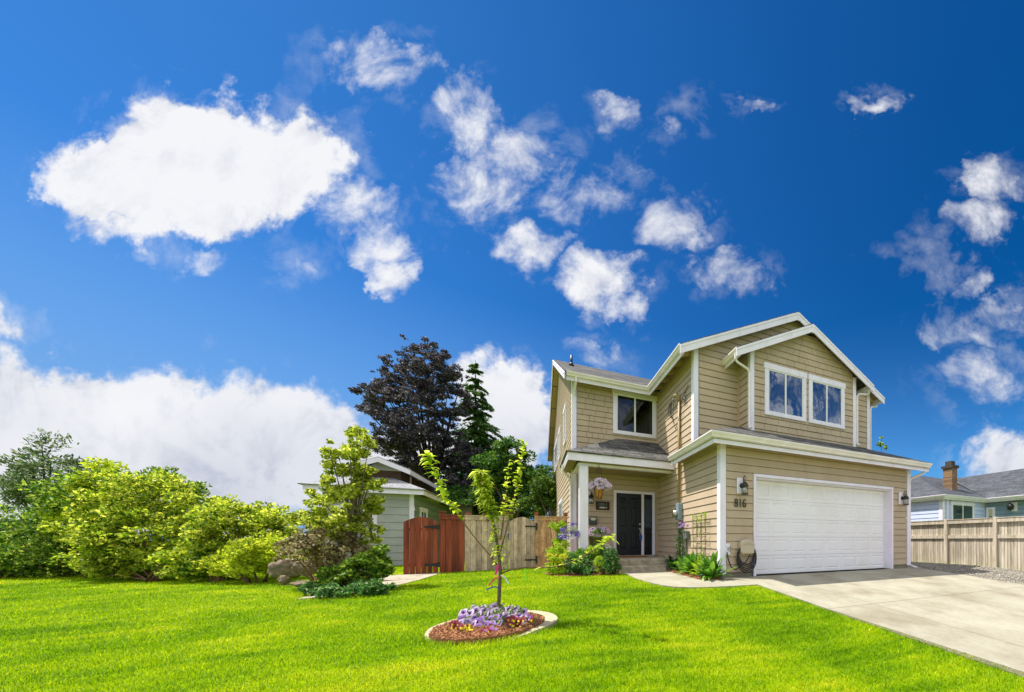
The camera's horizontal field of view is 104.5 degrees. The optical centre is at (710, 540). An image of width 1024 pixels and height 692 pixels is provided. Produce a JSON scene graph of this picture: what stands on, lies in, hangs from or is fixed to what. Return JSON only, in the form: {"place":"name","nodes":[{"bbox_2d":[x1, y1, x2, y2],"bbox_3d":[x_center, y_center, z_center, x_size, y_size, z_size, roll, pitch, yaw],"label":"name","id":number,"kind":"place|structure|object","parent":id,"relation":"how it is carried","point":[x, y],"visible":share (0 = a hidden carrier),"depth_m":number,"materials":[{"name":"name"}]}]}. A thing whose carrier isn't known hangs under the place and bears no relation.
{"place":"outdoors","nodes":[
{"label":"outdoors","id":0,"kind":"place"},
{"bbox_2d":[297,572,442,599],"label":"path","id":1,"kind":"structure","parent":0,"point":[397,580],"depth_m":8.80,"materials":[{"name":"concrete"}]},
{"bbox_2d":[0,541,1023,691],"bbox_3d":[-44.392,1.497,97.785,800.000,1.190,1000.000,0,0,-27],"label":"lawn","id":2,"kind":"structure","parent":0,"point":[794,679],"depth_m":3.43,"materials":[{"name":"green plant"}]},
{"bbox_2d":[0,510,38,543],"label":"shrub","id":3,"kind":"object","parent":2,"relation":"on","point":[4,521],"visible":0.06,"depth_m":14.13,"materials":[{"name":"green plant"}]},
{"bbox_2d":[0,534,44,577],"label":"shrub","id":4,"kind":"object","parent":2,"relation":"on","point":[3,572],"visible":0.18,"depth_m":9.87,"materials":[{"name":"green plant"}]},
{"bbox_2d":[0,428,96,541],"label":"tree","id":5,"kind":"object","parent":2,"relation":"on","point":[12,492],"visible":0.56,"depth_m":11.20,"materials":[{"name":"green plant"}]},
{"bbox_2d":[0,467,125,577],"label":"shrub","id":6,"kind":"object","parent":2,"relation":"on","point":[26,558],"visible":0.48,"depth_m":9.64,"materials":[{"name":"green plant"}]},
{"bbox_2d":[37,456,139,577],"bbox_3d":[-17.041,-0.633,9.899,2.384,3.412,1.412,0,0,17],"label":"shrub","id":7,"kind":"object","parent":2,"relation":"on","point":[95,465],"visible":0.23,"depth_m":9.80,"materials":[{"name":"green plant"}]},
{"bbox_2d":[36,467,245,577],"bbox_3d":[-14.886,-0.481,9.352,3.347,3.120,3.201,0,0,-27],"label":"shrub","id":8,"kind":"object","parent":2,"relation":"on","point":[106,530],"visible":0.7,"depth_m":9.06,"materials":[{"name":"green plant"}]},
{"bbox_2d":[68,541,213,581],"bbox_3d":[-14.127,0.549,9.114,3.842,1.069,1.597,0,0,6],"label":"shrub","id":9,"kind":"object","parent":2,"relation":"on","point":[125,569],"visible":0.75,"depth_m":8.76,"materials":[{"name":"green plant"}]},
{"bbox_2d":[107,465,221,544],"bbox_3d":[-16.232,-0.572,10.749,2.916,3.282,1.325,0,0,12],"label":"shrub","id":10,"kind":"object","parent":2,"relation":"on","point":[203,490],"visible":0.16,"depth_m":10.64,"materials":[{"name":"green plant"}]},
{"bbox_2d":[172,539,230,581],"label":"shrub","id":11,"kind":"object","parent":2,"relation":"on","point":[183,563],"visible":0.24,"depth_m":8.74,"materials":[{"name":"green plant"}]},
{"bbox_2d":[174,499,301,580],"bbox_3d":[-12.127,-0.009,9.314,2.399,2.156,2.195,0,0,-27],"label":"shrub","id":12,"kind":"object","parent":2,"relation":"on","point":[259,521],"visible":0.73,"depth_m":9.05,"materials":[{"name":"green plant"}]},
{"bbox_2d":[196,533,295,583],"bbox_3d":[-11.017,0.441,8.616,1.713,1.268,1.226,0,0,13],"label":"shrub","id":13,"kind":"object","parent":2,"relation":"on","point":[251,557],"visible":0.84,"depth_m":8.33,"materials":[{"name":"green plant"}]},
{"bbox_2d":[267,558,300,577],"bbox_3d":[-9.712,0.645,8.201,0.533,0.490,0.558,0,0,21],"label":"boulder","id":14,"kind":"object","parent":2,"relation":"on","point":[278,568],"visible":0.59,"depth_m":8.01,"materials":[{"name":"grey stone"}]},
{"bbox_2d":[277,575,290,585],"bbox_3d":[-9.085,0.852,7.597,0.186,0.223,0.166,0,0,-27],"label":"boulder","id":15,"kind":"object","parent":2,"relation":"on","point":[282,580],"visible":1,"depth_m":7.57,"materials":[{"name":"grey stone"}]},
{"bbox_2d":[289,580,308,586],"bbox_3d":[-8.202,0.882,7.193,0.364,0.153,0.287,0,0,-8],"label":"boulder","id":16,"kind":"object","parent":2,"relation":"on","point":[297,583],"visible":0.54,"depth_m":7.10,"materials":[{"name":"grey stone"}]},
{"bbox_2d":[291,561,315,576],"bbox_3d":[-8.944,0.618,7.907,0.471,0.379,0.352,0,0,-27],"label":"boulder","id":17,"kind":"object","parent":2,"relation":"on","point":[299,567],"visible":0.38,"depth_m":7.79,"materials":[{"name":"grey stone"}]},
{"bbox_2d":[271,526,371,582],"bbox_3d":[-7.554,0.371,6.878,1.730,1.277,1.203,0,0,14],"label":"shrub","id":18,"kind":"object","parent":2,"relation":"on","point":[315,549],"visible":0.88,"depth_m":6.67,"materials":[{"name":"brown plant"}]},
{"bbox_2d":[282,424,387,553],"bbox_3d":[-7.501,-0.690,7.245,2.024,3.423,1.352,0,0,32],"label":"tree","id":19,"kind":"object","parent":2,"relation":"on","point":[355,488],"visible":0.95,"depth_m":7.17,"materials":[{"name":"green plant"}]},
{"bbox_2d":[296,578,397,598],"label":"shrub","id":20,"kind":"object","parent":2,"relation":"on","point":[358,586],"visible":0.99,"depth_m":6.06,"materials":[{"name":"green plant"}]},
{"bbox_2d":[330,522,368,571],"bbox_3d":[-8.380,0.198,8.318,0.107,1.683,0.732,0,0,29],"label":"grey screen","id":21,"kind":"object","parent":2,"relation":"on","point":[358,535],"visible":0.06,"depth_m":8.30,"materials":[{"name":"grey"}]},
{"bbox_2d":[307,544,395,586],"bbox_3d":[-6.921,0.531,6.736,1.708,0.934,0.947,0,0,9],"label":"shrub","id":22,"kind":"object","parent":2,"relation":"on","point":[374,561],"visible":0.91,"depth_m":6.59,"materials":[{"name":"green plant"}]},
{"bbox_2d":[297,457,458,565],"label":"grey house","id":23,"kind":"structure","parent":2,"relation":"on","point":[406,493],"depth_m":14.21,"materials":[{"name":"green paint"}]},
{"bbox_2d":[334,505,376,539],"bbox_3d":[-13.482,-0.660,13.603,1.260,1.300,0.058,0,0,-27],"label":"window","id":24,"kind":"structure","parent":23,"relation":"in","point":[374,517],"depth_m":13.81,"materials":[{"name":"white paint"}]},
{"bbox_2d":[419,507,427,517],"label":"window","id":25,"kind":"structure","parent":23,"relation":"in","point":[423,511],"depth_m":15.64,"materials":[{"name":"white paint"}]},
{"bbox_2d":[348,334,490,499],"bbox_3d":[-19.748,-6.527,24.624,9.999,15.260,7.052,0,0,0],"label":"tree","id":26,"kind":"object","parent":2,"relation":"on","point":[407,440],"visible":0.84,"depth_m":24.01,"materials":[{"name":"purple plant"}]},
{"bbox_2d":[403,517,439,574],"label":"stained gate","id":27,"kind":"structure","parent":2,"relation":"on","point":[420,545],"depth_m":10.10,"materials":[{"name":"red wood"}]},
{"bbox_2d":[438,511,463,572],"bbox_3d":[-7.570,0.100,10.458,0.625,1.880,0.187,0,0,-27],"label":"stained fence","id":28,"kind":"object","parent":2,"relation":"on","point":[451,544],"visible":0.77,"depth_m":10.41,"materials":[{"name":"red wood"}]},
{"bbox_2d":[439,503,476,556],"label":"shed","id":29,"kind":"structure","parent":2,"relation":"on","point":[465,508],"depth_m":21.15,"materials":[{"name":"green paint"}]},
{"bbox_2d":[414,360,530,521],"bbox_3d":[-18.355,-6.162,27.776,9.327,15.896,9.429,0,0,-15],"label":"conifer","id":30,"kind":"object","parent":2,"relation":"on","point":[478,428],"visible":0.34,"depth_m":27.70,"materials":[{"name":"green plant"}]},
{"bbox_2d":[429,615,543,644],"bbox_3d":[-2.418,0.955,3.931,1.065,0.101,1.064,0,0,-27],"label":"mulch bed","id":31,"kind":"object","parent":2,"relation":"on","point":[475,639],"visible":0.26,"depth_m":3.49,"materials":[{"name":"brown wood"}]},
{"bbox_2d":[446,620,460,629],"bbox_3d":[-2.692,0.897,3.755,0.161,0.141,0.158,0,0,-27],"label":"viola","id":32,"kind":"object","parent":31,"relation":"on","point":[453,624],"visible":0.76,"depth_m":3.71,"materials":[{"name":"red plant"}]},
{"bbox_2d":[456,623,472,631],"bbox_3d":[-2.518,0.922,3.695,0.185,0.138,0.140,0,0,-8],"label":"viola","id":33,"kind":"object","parent":31,"relation":"on","point":[463,626],"visible":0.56,"depth_m":3.67,"materials":[{"name":"yellow plant"}]},
{"bbox_2d":[429,612,544,638],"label":"bark chips","id":34,"kind":"object","parent":31,"relation":"on","point":[442,627],"visible":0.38,"depth_m":3.65,"materials":[{"name":"brown wood"}]},
{"bbox_2d":[479,626,497,632],"bbox_3d":[-2.264,0.941,3.645,0.221,0.131,0.156,0,0,19],"label":"viola","id":35,"kind":"object","parent":31,"relation":"on","point":[491,629],"visible":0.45,"depth_m":3.62,"materials":[{"name":"pink plant"}]},
{"bbox_2d":[457,602,531,627],"bbox_3d":[-2.465,0.841,4.003,0.765,0.275,0.495,0,0,12],"label":"petunia","id":36,"kind":"object","parent":31,"relation":"on","point":[483,615],"visible":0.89,"depth_m":4.00,"materials":[{"name":"purple plant"}]},
{"bbox_2d":[505,615,526,628],"bbox_3d":[-2.050,0.875,3.799,0.246,0.170,0.148,0,0,23],"label":"viola","id":37,"kind":"object","parent":31,"relation":"on","point":[513,620],"visible":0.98,"depth_m":3.77,"materials":[{"name":"red plant"}]},
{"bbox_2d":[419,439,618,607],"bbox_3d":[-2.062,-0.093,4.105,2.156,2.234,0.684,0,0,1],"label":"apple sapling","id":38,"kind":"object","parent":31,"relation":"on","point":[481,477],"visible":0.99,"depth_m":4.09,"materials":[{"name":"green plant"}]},
{"bbox_2d":[522,612,537,622],"bbox_3d":[-1.971,0.841,3.896,0.157,0.122,0.173,0,0,-27],"label":"viola","id":39,"kind":"object","parent":31,"relation":"on","point":[529,617],"visible":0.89,"depth_m":3.85,"materials":[{"name":"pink plant"}]},
{"bbox_2d":[464,512,509,570],"bbox_3d":[-6.776,0.100,10.854,1.160,1.880,0.187,0,0,-27],"label":"board fence","id":40,"kind":"object","parent":2,"relation":"on","point":[477,557],"visible":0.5,"depth_m":10.75,"materials":[{"name":"brown wood"}]},
{"bbox_2d":[425,610,557,638],"bbox_3d":[-2.420,0.988,4.033,1.290,0.157,1.290,0,0,-27],"label":"bed edging","id":41,"kind":"object","parent":2,"relation":"on","point":[550,619],"visible":0.3,"depth_m":4.05,"materials":[{"name":"beige concrete"}]},
{"bbox_2d":[438,484,545,521],"bbox_3d":[-14.522,-1.411,22.974,7.156,4.846,4.559,0,0,-3],"label":"tree","id":42,"kind":"object","parent":2,"relation":"on","point":[458,491],"visible":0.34,"depth_m":22.66,"materials":[{"name":"green plant"}]},
{"bbox_2d":[468,435,553,520],"bbox_3d":[-11.621,-2.490,21.148,4.366,6.927,5.526,0,0,-40],"label":"tree","id":43,"kind":"object","parent":2,"relation":"on","point":[500,457],"visible":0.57,"depth_m":20.58,"materials":[{"name":"green plant"}]},
{"bbox_2d":[508,517,536,568],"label":"arched gate","id":44,"kind":"structure","parent":2,"relation":"on","point":[521,535],"depth_m":11.22,"materials":[{"name":"brown wood"}]},
{"bbox_2d":[515,468,556,521],"bbox_3d":[-8.961,-1.475,19.163,3.063,4.844,2.085,0,0,14],"label":"tree","id":45,"kind":"object","parent":2,"relation":"on","point":[543,496],"visible":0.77,"depth_m":18.71,"materials":[{"name":"green plant"}]},
{"bbox_2d":[534,512,567,566],"bbox_3d":[-5.201,0.065,11.640,1.020,1.950,0.187,0,0,-27],"label":"cedar fence","id":46,"kind":"object","parent":2,"relation":"on","point":[543,539],"visible":0.59,"depth_m":11.50,"materials":[{"name":"brown wood"}]},
{"bbox_2d":[545,568,619,576],"bbox_3d":[-3.839,0.910,10.376,1.820,0.080,3.400,0,0,-27],"label":"mulch bed","id":47,"kind":"object","parent":2,"relation":"on","point":[575,575],"visible":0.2,"depth_m":8.96,"materials":[{"name":"brown wood"}]},
{"bbox_2d":[543,550,568,574],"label":"shrub","id":48,"kind":"object","parent":47,"relation":"on","point":[558,570],"visible":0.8,"depth_m":8.99,"materials":[{"name":"green plant"}]},
{"bbox_2d":[544,540,570,563],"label":"shrub","id":49,"kind":"object","parent":47,"relation":"on","point":[558,549],"visible":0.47,"depth_m":9.83,"materials":[{"name":"green plant"}]},
{"bbox_2d":[564,553,595,575],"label":"shrub","id":50,"kind":"object","parent":47,"relation":"on","point":[580,568],"visible":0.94,"depth_m":8.93,"materials":[{"name":"green plant"}]},
{"bbox_2d":[566,548,595,563],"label":"shrub","id":51,"kind":"object","parent":47,"relation":"on","point":[578,552],"visible":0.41,"depth_m":9.52,"materials":[{"name":"green plant"}]},
{"bbox_2d":[593,556,604,573],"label":"shrub","id":52,"kind":"object","parent":47,"relation":"on","point":[597,564],"visible":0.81,"depth_m":9.11,"materials":[{"name":"green plant"}]},
{"bbox_2d":[595,544,613,557],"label":"hydrangea","id":53,"kind":"object","parent":47,"relation":"on","point":[601,551],"visible":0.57,"depth_m":9.69,"materials":[{"name":"green plant"}]},
{"bbox_2d":[583,546,599,559],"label":"shrub","id":54,"kind":"object","parent":2,"relation":"on","point":[589,548],"visible":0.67,"depth_m":9.63,"materials":[{"name":"green plant"}]},
{"bbox_2d":[598,547,621,575],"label":"shrub","id":55,"kind":"object","parent":2,"relation":"on","point":[612,565],"visible":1,"depth_m":9.06,"materials":[{"name":"green plant"}]},
{"bbox_2d":[666,569,720,579],"bbox_3d":[-0.562,0.902,9.188,0.585,0.084,2.890,0,0,-27],"label":"mulch bed","id":56,"kind":"object","parent":2,"relation":"on","point":[693,577],"visible":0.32,"depth_m":8.48,"materials":[{"name":"brown wood"}]},
{"bbox_2d":[662,554,677,568],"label":"lily","id":57,"kind":"object","parent":56,"relation":"on","point":[670,565],"visible":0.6,"depth_m":10.38,"materials":[{"name":"green plant"}]},
{"bbox_2d":[677,520,682,569],"bbox_3d":[-0.898,0.140,10.171,0.116,1.440,0.297,0,0,-27],"label":"obelisk","id":58,"kind":"object","parent":56,"relation":"on","point":[682,539],"visible":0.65,"depth_m":10.15,"materials":[{"name":"black metal"}]},
{"bbox_2d":[673,522,688,566],"bbox_3d":[-0.800,0.143,10.042,0.406,1.338,0.977,0,0,-27],"label":"clematis","id":59,"kind":"object","parent":58,"relation":"attached to","point":[677,544],"visible":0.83,"depth_m":10.12,"materials":[{"name":"green plant"}]},
{"bbox_2d":[670,554,690,571],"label":"lily","id":60,"kind":"object","parent":56,"relation":"on","point":[679,564],"visible":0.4,"depth_m":9.53,"materials":[{"name":"green plant"}]},
{"bbox_2d":[677,549,698,575],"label":"lily","id":61,"kind":"object","parent":56,"relation":"on","point":[689,559],"visible":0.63,"depth_m":9.00,"materials":[{"name":"green plant"}]},
{"bbox_2d":[685,554,701,574],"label":"lily","id":62,"kind":"object","parent":56,"relation":"on","point":[694,565],"visible":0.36,"depth_m":8.75,"materials":[{"name":"green plant"}]},
{"bbox_2d":[693,515,705,557],"bbox_3d":[-0.299,0.073,9.149,0.011,1.534,0.786,0,0,-27],"label":"trellis","id":63,"kind":"object","parent":56,"relation":"on","point":[701,533],"visible":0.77,"depth_m":9.03,"materials":[{"name":"wood"}]},
{"bbox_2d":[691,511,707,558],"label":"vine","id":64,"kind":"object","parent":63,"relation":"attached to","point":[704,513],"visible":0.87,"depth_m":9.17,"materials":[{"name":"green plant"}]},
{"bbox_2d":[695,560,709,577],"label":"lily","id":65,"kind":"object","parent":56,"relation":"on","point":[699,567],"visible":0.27,"depth_m":8.07,"materials":[{"name":"green plant"}]},
{"bbox_2d":[695,548,738,580],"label":"lily","id":66,"kind":"object","parent":56,"relation":"on","point":[711,568],"visible":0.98,"depth_m":7.95,"materials":[{"name":"green plant"}]},
{"bbox_2d":[547,312,932,577],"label":"house","id":67,"kind":"structure","parent":2,"relation":"on","point":[776,411],"depth_m":10.35,"materials":[{"name":"beige paint"}]},
{"bbox_2d":[554,437,557,471],"bbox_3d":[-8.153,-4.410,18.807,0.058,1.400,2.560,0,0,-27],"label":"window","id":68,"kind":"structure","parent":67,"relation":"in","point":[556,443],"depth_m":18.41,"materials":[{"name":"white paint"}]},
{"bbox_2d":[558,426,560,460],"bbox_3d":[-6.915,-4.385,16.324,0.058,1.350,1.110,0,0,-27],"label":"window","id":69,"kind":"structure","parent":67,"relation":"in","point":[559,431],"depth_m":16.30,"materials":[{"name":"white paint"}]},
{"bbox_2d":[558,497,562,516],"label":"window","id":70,"kind":"structure","parent":67,"relation":"in","point":[560,503],"depth_m":15.22,"materials":[{"name":"white paint"}]},
{"bbox_2d":[563,403,566,446],"bbox_3d":[-5.565,-4.360,13.616,0.058,1.400,1.060,0,0,-27],"label":"window","id":71,"kind":"structure","parent":67,"relation":"in","point":[564,410],"depth_m":13.59,"materials":[{"name":"white paint"}]},
{"bbox_2d":[588,491,593,503],"bbox_3d":[-3.826,-1.389,11.373,0.179,0.458,0.285,0,0,-42],"label":"wall lantern","id":72,"kind":"object","parent":67,"relation":"attached to","point":[590,496],"depth_m":11.35,"materials":[{"name":"white paint"}]},
{"bbox_2d":[589,516,597,524],"bbox_3d":[-3.776,-0.628,11.462,0.262,0.284,0.117,0,0,-27],"label":"mailbox","id":73,"kind":"object","parent":67,"relation":"attached to","point":[592,520],"visible":1,"depth_m":11.43,"materials":[{"name":"grey metal"}]},
{"bbox_2d":[588,536,604,548],"bbox_3d":[-3.292,0.211,10.350,0.500,0.666,0.500,0,0,-27],"label":"planter","id":74,"kind":"object","parent":67,"relation":"on","point":[593,541],"visible":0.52,"depth_m":10.14,"materials":[{"name":"brown ceramic"}]},
{"bbox_2d":[588,525,611,537],"bbox_3d":[-3.227,-0.239,10.321,0.743,0.394,0.375,0,0,-1],"label":"petunia","id":75,"kind":"object","parent":74,"relation":"in","point":[594,530],"visible":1,"depth_m":10.25,"materials":[{"name":"purple plant"}]},
{"bbox_2d":[594,467,603,498],"bbox_3d":[-3.181,-1.797,10.150,0.312,1.267,0.313,0,0,-27],"label":"hanging basket","id":76,"kind":"object","parent":67,"relation":"hanging from","point":[598,494],"visible":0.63,"depth_m":10.07,"materials":[{"name":"brown wicker"}]},
{"bbox_2d":[588,477,612,490],"bbox_3d":[-3.137,-1.562,10.075,0.734,0.415,0.361,0,0,-8],"label":"petunia","id":77,"kind":"object","parent":76,"relation":"in","point":[604,483],"visible":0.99,"depth_m":9.99,"materials":[{"name":"pink plant"}]},
{"bbox_2d":[596,501,609,509],"bbox_3d":[-3.517,-1.121,11.634,0.430,0.272,0.040,0,0,-27],"label":"name plaque","id":78,"kind":"object","parent":67,"relation":"attached to","point":[600,505],"visible":1,"depth_m":11.62,"materials":[{"name":"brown wood"}]},
{"bbox_2d":[616,493,640,554],"bbox_3d":[-2.752,-0.530,12.031,0.853,2.070,0.109,0,0,-27],"label":"front door","id":79,"kind":"structure","parent":67,"relation":"in","point":[628,506],"depth_m":12.05,"materials":[{"name":"black paint"}]},
{"bbox_2d":[612,388,656,438],"bbox_3d":[-2.563,-4.265,12.120,1.540,1.470,0.058,0,0,-27],"label":"window","id":80,"kind":"structure","parent":67,"relation":"in","point":[634,414],"depth_m":12.10,"materials":[{"name":"glass"}]},
{"bbox_2d":[672,503,681,519],"bbox_3d":[-0.994,-0.834,10.421,0.252,0.472,0.270,0,0,-27],"label":"electric meter","id":81,"kind":"object","parent":67,"relation":"attached to","point":[677,513],"visible":1,"depth_m":10.33,"materials":[{"name":"grey metal"}]},
{"bbox_2d":[668,386,687,554],"bbox_3d":[-0.923,-1.769,10.406,0.200,5.118,1.081,0,0,-42],"label":"service mast","id":82,"kind":"object","parent":67,"relation":"attached to","point":[677,396],"visible":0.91,"depth_m":10.45,"materials":[{"name":"beige metal"}]},
{"bbox_2d":[681,531,689,538],"bbox_3d":[-0.719,-0.152,10.026,0.112,0.226,0.393,0,0,-27],"label":"junction box","id":83,"kind":"object","parent":67,"relation":"attached to","point":[686,534],"visible":0.96,"depth_m":9.88,"materials":[{"name":"grey metal"}]},
{"bbox_2d":[726,544,730,554],"bbox_3d":[0.415,0.208,8.300,0.105,0.260,0.129,0,0,-27],"label":"faucet","id":84,"kind":"object","parent":67,"relation":"attached to","point":[728,547],"visible":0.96,"depth_m":8.31,"materials":[{"name":"white paint"}]},
{"bbox_2d":[734,499,745,506],"bbox_3d":[0.700,-0.885,8.494,0.335,0.199,0.024,0,0,-27],"label":"house number","id":85,"kind":"object","parent":67,"relation":"attached to","point":[740,503],"visible":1,"depth_m":8.48,"materials":[{"name":"black metal"}]},
{"bbox_2d":[737,475,748,494],"bbox_3d":[0.759,-1.296,8.407,0.179,0.458,0.285,0,0,-42],"label":"wall lantern","id":86,"kind":"object","parent":67,"relation":"attached to","point":[741,483],"depth_m":8.43,"materials":[{"name":"white paint"}]},
{"bbox_2d":[739,539,754,553],"bbox_3d":[0.850,0.153,8.488,0.382,0.351,0.164,0,0,-27],"label":"hose reel","id":87,"kind":"object","parent":67,"relation":"attached to","point":[746,546],"visible":1,"depth_m":8.42,"materials":[{"name":"beige plastic"}]},
{"bbox_2d":[726,548,756,572],"bbox_3d":[0.742,0.422,8.424,0.817,0.700,0.079,0,0,-26],"label":"garden hose","id":88,"kind":"object","parent":87,"relation":"hanging from","point":[739,564],"visible":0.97,"depth_m":8.43,"materials":[{"name":"black rubber"}]},
{"bbox_2d":[763,362,806,421],"bbox_3d":[2.148,-4.205,10.223,1.530,1.440,0.058,0,0,-27],"label":"window","id":89,"kind":"structure","parent":67,"relation":"in","point":[785,388],"depth_m":10.20,"materials":[{"name":"glass"}]},
{"bbox_2d":[756,480,883,574],"bbox_3d":[3.180,-0.318,10.025,4.896,2.378,0.052,0,0,-27],"label":"garage door","id":90,"kind":"structure","parent":67,"relation":"in","point":[780,540],"depth_m":9.88,"materials":[{"name":"white paint"}]},
{"bbox_2d":[807,374,845,428],"bbox_3d":[3.549,-4.203,10.921,1.510,1.435,0.058,0,0,-27],"label":"window","id":91,"kind":"structure","parent":67,"relation":"in","point":[826,397],"depth_m":10.90,"materials":[{"name":"glass"}]},
{"bbox_2d":[898,490,908,504],"bbox_3d":[5.939,-1.303,10.990,0.179,0.458,0.285,0,0,-42],"label":"wall lantern","id":92,"kind":"object","parent":67,"relation":"attached to","point":[901,497],"depth_m":11.01,"materials":[{"name":"white paint"}]},
{"bbox_2d":[876,436,887,451],"bbox_3d":[10.634,-2.773,21.920,1.766,7.431,1.438,0,0,-27],"label":"tree","id":93,"kind":"object","parent":2,"relation":"on","point":[880,444],"visible":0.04,"depth_m":22.04,"materials":[{"name":"green plant"}]},
{"bbox_2d":[906,461,1023,520],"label":"blue house","id":94,"kind":"structure","parent":2,"relation":"on","point":[950,495],"depth_m":16.81,"materials":[{"name":"paint"}]},
{"bbox_2d":[950,500,974,518],"bbox_3d":[11.520,-0.917,16.348,1.860,1.715,0.058,0,0,-27],"label":"window","id":95,"kind":"structure","parent":94,"relation":"in","point":[959,509],"depth_m":16.31,"materials":[{"name":"white paint"}]},
{"bbox_2d":[1007,502,1016,510],"bbox_3d":[13.560,-1.510,16.125,0.312,0.400,0.304,0,0,-27],"label":"porch lamp","id":96,"kind":"object","parent":94,"relation":"attached to","point":[1012,506],"visible":1,"depth_m":16.09,"materials":[{"name":"white paint"}]},
{"bbox_2d":[0,0,1023,540],"label":"sky","id":97,"kind":"structure","parent":0,"point":[218,218],"materials":[{"name":"blue"}]},
{"bbox_2d":[625,571,756,588],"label":"walkway","id":98,"kind":"structure","parent":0,"point":[668,578],"depth_m":7.72,"materials":[{"name":"concrete"}]},
{"bbox_2d":[733,568,1023,677],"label":"driveway","id":99,"kind":"structure","parent":0,"point":[988,664],"depth_m":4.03,"materials":[{"name":"beige concrete"}]},
{"bbox_2d":[908,561,1023,583],"bbox_3d":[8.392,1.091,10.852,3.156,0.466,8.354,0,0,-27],"label":"gravel","id":100,"kind":"structure","parent":0,"point":[952,567],"depth_m":10.99,"materials":[{"name":"grey gravel"}]},
{"bbox_2d":[906,516,1023,570],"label":"side fence","id":101,"kind":"object","parent":100,"relation":"on","point":[998,542],"visible":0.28,"depth_m":12.74,"materials":[{"name":"beige wood"}]},
{"bbox_3d":[-3.964,0.360,9.900,0.490,1.060,0.491,0,0,-27],"label":"wire basket","id":102,"kind":"object","parent":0,"visible":0},
{"bbox_2d":[557,522,580,539],"bbox_3d":[-3.882,-0.237,9.824,0.713,0.599,0.484,0,0,1],"label":"lobelia","id":103,"kind":"object","parent":102,"relation":"in","point":[573,532],"visible":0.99,"depth_m":9.71,"materials":[{"name":"purple plant"}]},
{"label":"trellis","id":104,"kind":"object","parent":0,"visible":0},
{"bbox_2d":[548,520,567,548],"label":"vine","id":105,"kind":"object","parent":104,"relation":"attached to","point":[557,527],"visible":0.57,"depth_m":10.44,"materials":[{"name":"green plant"}]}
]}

